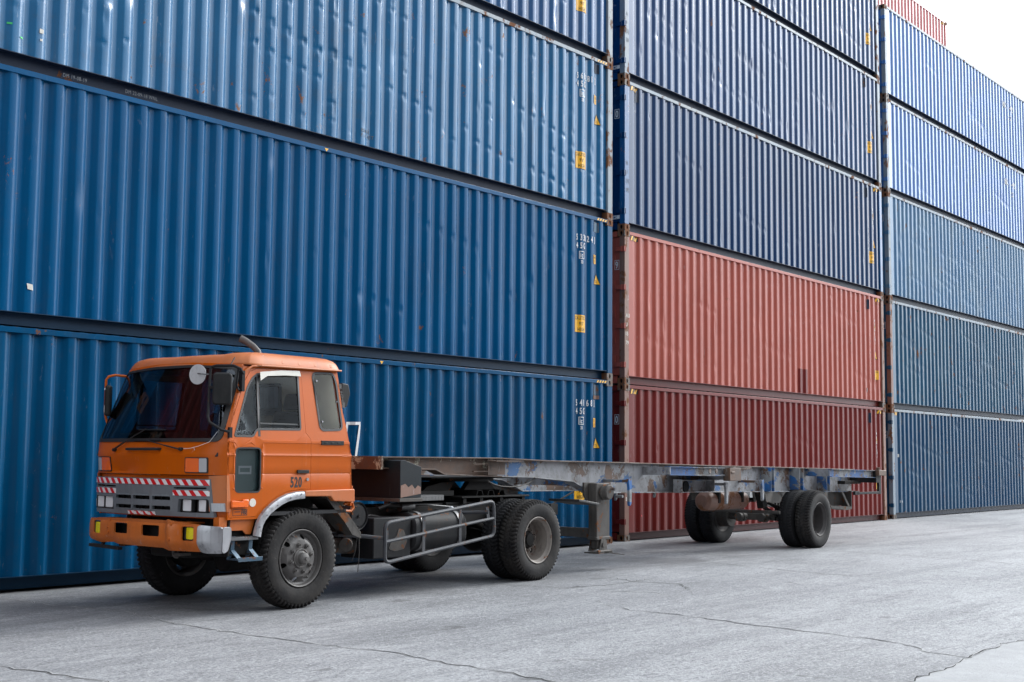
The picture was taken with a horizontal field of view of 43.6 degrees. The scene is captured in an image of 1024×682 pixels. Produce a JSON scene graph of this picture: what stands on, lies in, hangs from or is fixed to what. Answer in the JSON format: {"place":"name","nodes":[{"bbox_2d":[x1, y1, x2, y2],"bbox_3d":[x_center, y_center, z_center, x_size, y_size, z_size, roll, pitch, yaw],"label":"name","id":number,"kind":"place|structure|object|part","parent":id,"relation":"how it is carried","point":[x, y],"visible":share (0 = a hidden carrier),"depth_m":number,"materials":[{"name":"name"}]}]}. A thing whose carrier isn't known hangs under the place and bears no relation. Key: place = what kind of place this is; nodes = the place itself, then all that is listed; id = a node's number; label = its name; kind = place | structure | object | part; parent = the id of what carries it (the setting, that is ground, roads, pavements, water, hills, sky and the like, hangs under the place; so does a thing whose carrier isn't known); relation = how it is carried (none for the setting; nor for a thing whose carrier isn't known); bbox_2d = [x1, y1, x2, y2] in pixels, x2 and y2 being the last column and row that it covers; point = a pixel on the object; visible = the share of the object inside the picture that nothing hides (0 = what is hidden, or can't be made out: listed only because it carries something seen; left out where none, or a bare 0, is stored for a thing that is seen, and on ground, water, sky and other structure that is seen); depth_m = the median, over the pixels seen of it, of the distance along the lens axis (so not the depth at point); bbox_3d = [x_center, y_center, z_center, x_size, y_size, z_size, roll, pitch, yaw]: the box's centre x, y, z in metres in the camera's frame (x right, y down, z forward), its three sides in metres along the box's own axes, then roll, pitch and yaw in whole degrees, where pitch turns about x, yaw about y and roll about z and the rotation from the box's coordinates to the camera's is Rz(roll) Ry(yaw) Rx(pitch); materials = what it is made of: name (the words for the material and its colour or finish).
{"place":"outdoors","nodes":[
{"label":"outdoors","id":0,"kind":"place"},
{"bbox_2d":[0,508,1023,681],"bbox_3d":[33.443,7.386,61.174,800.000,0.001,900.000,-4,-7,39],"label":"ground","id":1,"kind":"structure","parent":0,"point":[957,605],"depth_m":12.14,"materials":[{"name":"concrete"}]},
{"bbox_2d":[0,325,612,589],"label":"shipping container","id":2,"kind":"object","parent":1,"relation":"on","point":[52,417],"visible":0.41,"depth_m":15.22,"materials":[{"name":"blue metal"}]},
{"bbox_2d":[0,63,612,379],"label":"shipping container","id":3,"kind":"object","parent":2,"relation":"on","point":[124,215],"visible":0.99,"depth_m":17.00,"materials":[{"name":"blue metal"}]},
{"bbox_2d":[0,0,612,219],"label":"shipping container","id":4,"kind":"object","parent":3,"relation":"on","point":[459,91],"visible":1,"depth_m":18.62,"materials":[{"name":"blue metal"}]},
{"bbox_2d":[460,0,612,63],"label":"shipping container","id":5,"kind":"object","parent":4,"relation":"on","point":[585,26],"visible":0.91,"depth_m":22.52,"materials":[{"name":"blue metal"}]},
{"bbox_2d":[89,335,598,607],"bbox_3d":[-1.680,1.451,15.323,2.531,2.885,6.844,-4,-7,38],"label":"tractor truck","id":6,"kind":"object","parent":1,"relation":"on","point":[209,466],"visible":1,"depth_m":12.98,"materials":[{"name":"orange paint"}]},
{"bbox_3d":[-2.681,0.644,14.073,0.465,0.345,0.060,-4,-7,38],"label":"rear window frame","id":7,"kind":"part","parent":6,"relation":"part of","materials":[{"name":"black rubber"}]},
{"bbox_3d":[-2.404,0.987,12.602,0.156,1.456,1.058,-4,-7,38],"label":"door","id":8,"kind":"part","parent":6,"relation":"part of","materials":[{"name":"orange paint"}]},
{"bbox_2d":[1,526,1023,681],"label":"crack edges","id":9,"kind":"object","parent":1,"relation":"on","point":[968,657],"visible":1,"depth_m":10.71,"materials":[{"name":"grey concrete"}]},
{"bbox_2d":[6,527,1020,681],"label":"pavement cracks","id":10,"kind":"object","parent":1,"relation":"on","point":[554,681],"visible":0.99,"depth_m":10.28,"materials":[{"name":"grey concrete"}]},
{"bbox_2d":[351,456,885,554],"bbox_3d":[2.057,2.601,20.051,2.476,1.516,13.490,-4,-7,38],"label":"container trailer","id":11,"kind":"object","parent":1,"relation":"on","point":[803,502],"visible":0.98,"depth_m":19.97,"materials":[{"name":"grey metal"}]},
{"bbox_2d":[612,384,887,541],"bbox_3d":[4.916,2.761,29.087,2.447,2.896,12.218,-4,-7,38],"label":"shipping container","id":12,"kind":"object","parent":1,"relation":"on","point":[663,425],"visible":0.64,"depth_m":26.89,"materials":[{"name":"red metal"}]},
{"bbox_2d":[612,391,618,531],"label":"door panels","id":13,"kind":"structure","parent":12,"relation":"in","point":[615,394],"depth_m":23.79,"materials":[{"name":"red paint"}]},
{"bbox_2d":[587,230,884,406],"bbox_3d":[4.941,-0.123,29.350,2.447,2.896,12.218,-4,-7,38],"label":"shipping container","id":14,"kind":"object","parent":12,"relation":"on","point":[687,318],"visible":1,"depth_m":27.27,"materials":[{"name":"metal"}]},
{"bbox_2d":[612,237,619,374],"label":"door panels","id":15,"kind":"structure","parent":14,"relation":"in","point":[615,241],"depth_m":24.01,"materials":[{"name":"paint"}]},
{"bbox_2d":[612,79,882,295],"bbox_3d":[4.965,-3.007,29.613,2.447,2.896,12.218,-4,-7,38],"label":"shipping container","id":16,"kind":"object","parent":14,"relation":"on","point":[685,175],"visible":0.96,"depth_m":27.54,"materials":[{"name":"blue metal"}]},
{"bbox_2d":[612,87,619,222],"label":"door panels","id":17,"kind":"structure","parent":16,"relation":"in","point":[616,91],"depth_m":24.28,"materials":[{"name":"blue paint"}]},
{"bbox_2d":[613,0,881,187],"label":"shipping container","id":18,"kind":"object","parent":16,"relation":"on","point":[742,64],"visible":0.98,"depth_m":28.48,"materials":[{"name":"blue metal"}]},
{"bbox_2d":[613,0,619,72],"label":"door panels","id":19,"kind":"structure","parent":18,"relation":"in","point":[616,3],"depth_m":24.49,"materials":[{"name":"blue paint"}]},
{"bbox_2d":[743,0,879,79],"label":"shipping container","id":20,"kind":"object","parent":18,"relation":"on","point":[846,30],"visible":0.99,"depth_m":32.20,"materials":[{"name":"blue metal"}]},
{"bbox_2d":[885,408,1023,518],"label":"shipping container","id":21,"kind":"object","parent":1,"relation":"on","point":[939,463],"visible":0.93,"depth_m":36.97,"materials":[{"name":"blue metal"}]},
{"bbox_2d":[885,413,888,511],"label":"door panels","id":22,"kind":"structure","parent":21,"relation":"in","point":[886,414],"depth_m":33.75,"materials":[{"name":"blue paint"}]},
{"bbox_2d":[868,299,1023,419],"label":"shipping container","id":23,"kind":"object","parent":21,"relation":"on","point":[936,362],"visible":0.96,"depth_m":37.30,"materials":[{"name":"blue metal"}]},
{"bbox_2d":[883,305,886,401],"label":"door panels","id":24,"kind":"structure","parent":23,"relation":"in","point":[884,306],"depth_m":34.01,"materials":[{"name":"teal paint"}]},
{"bbox_2d":[881,192,1023,332],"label":"shipping container","id":25,"kind":"object","parent":23,"relation":"on","point":[935,261],"visible":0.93,"depth_m":37.64,"materials":[{"name":"blue metal"}]},
{"bbox_2d":[881,197,884,293],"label":"door panels","id":26,"kind":"structure","parent":25,"relation":"in","point":[882,199],"depth_m":34.27,"materials":[{"name":"blue paint"}]},
{"bbox_2d":[880,97,1023,247],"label":"shipping container","id":27,"kind":"object","parent":25,"relation":"on","point":[930,166],"visible":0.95,"depth_m":37.95,"materials":[{"name":"blue metal"}]},
{"bbox_2d":[880,103,883,186],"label":"door panels","id":28,"kind":"structure","parent":27,"relation":"in","point":[881,130],"depth_m":34.52,"materials":[{"name":"blue paint"}]},
{"bbox_2d":[878,4,1023,173],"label":"shipping container","id":29,"kind":"object","parent":27,"relation":"on","point":[925,76],"visible":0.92,"depth_m":38.25,"materials":[{"name":"blue metal"}]},
{"bbox_2d":[878,10,881,92],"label":"door panels","id":30,"kind":"structure","parent":29,"relation":"in","point":[879,20],"depth_m":34.76,"materials":[{"name":"blue paint"}]},
{"bbox_2d":[878,0,946,46],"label":"shipping container","id":31,"kind":"object","parent":29,"relation":"on","point":[923,18],"visible":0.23,"depth_m":44.44,"materials":[{"name":"red metal"}]},
{"bbox_2d":[912,641,1023,681],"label":"repaired slab","id":32,"kind":"structure","parent":1,"relation":"on","point":[1004,663],"depth_m":9.40,"materials":[{"name":"grey concrete"}]},
{"bbox_2d":[916,0,1023,99],"label":"sky","id":33,"kind":"structure","parent":0,"point":[987,34],"materials":[{"name":"white"}]}
]}

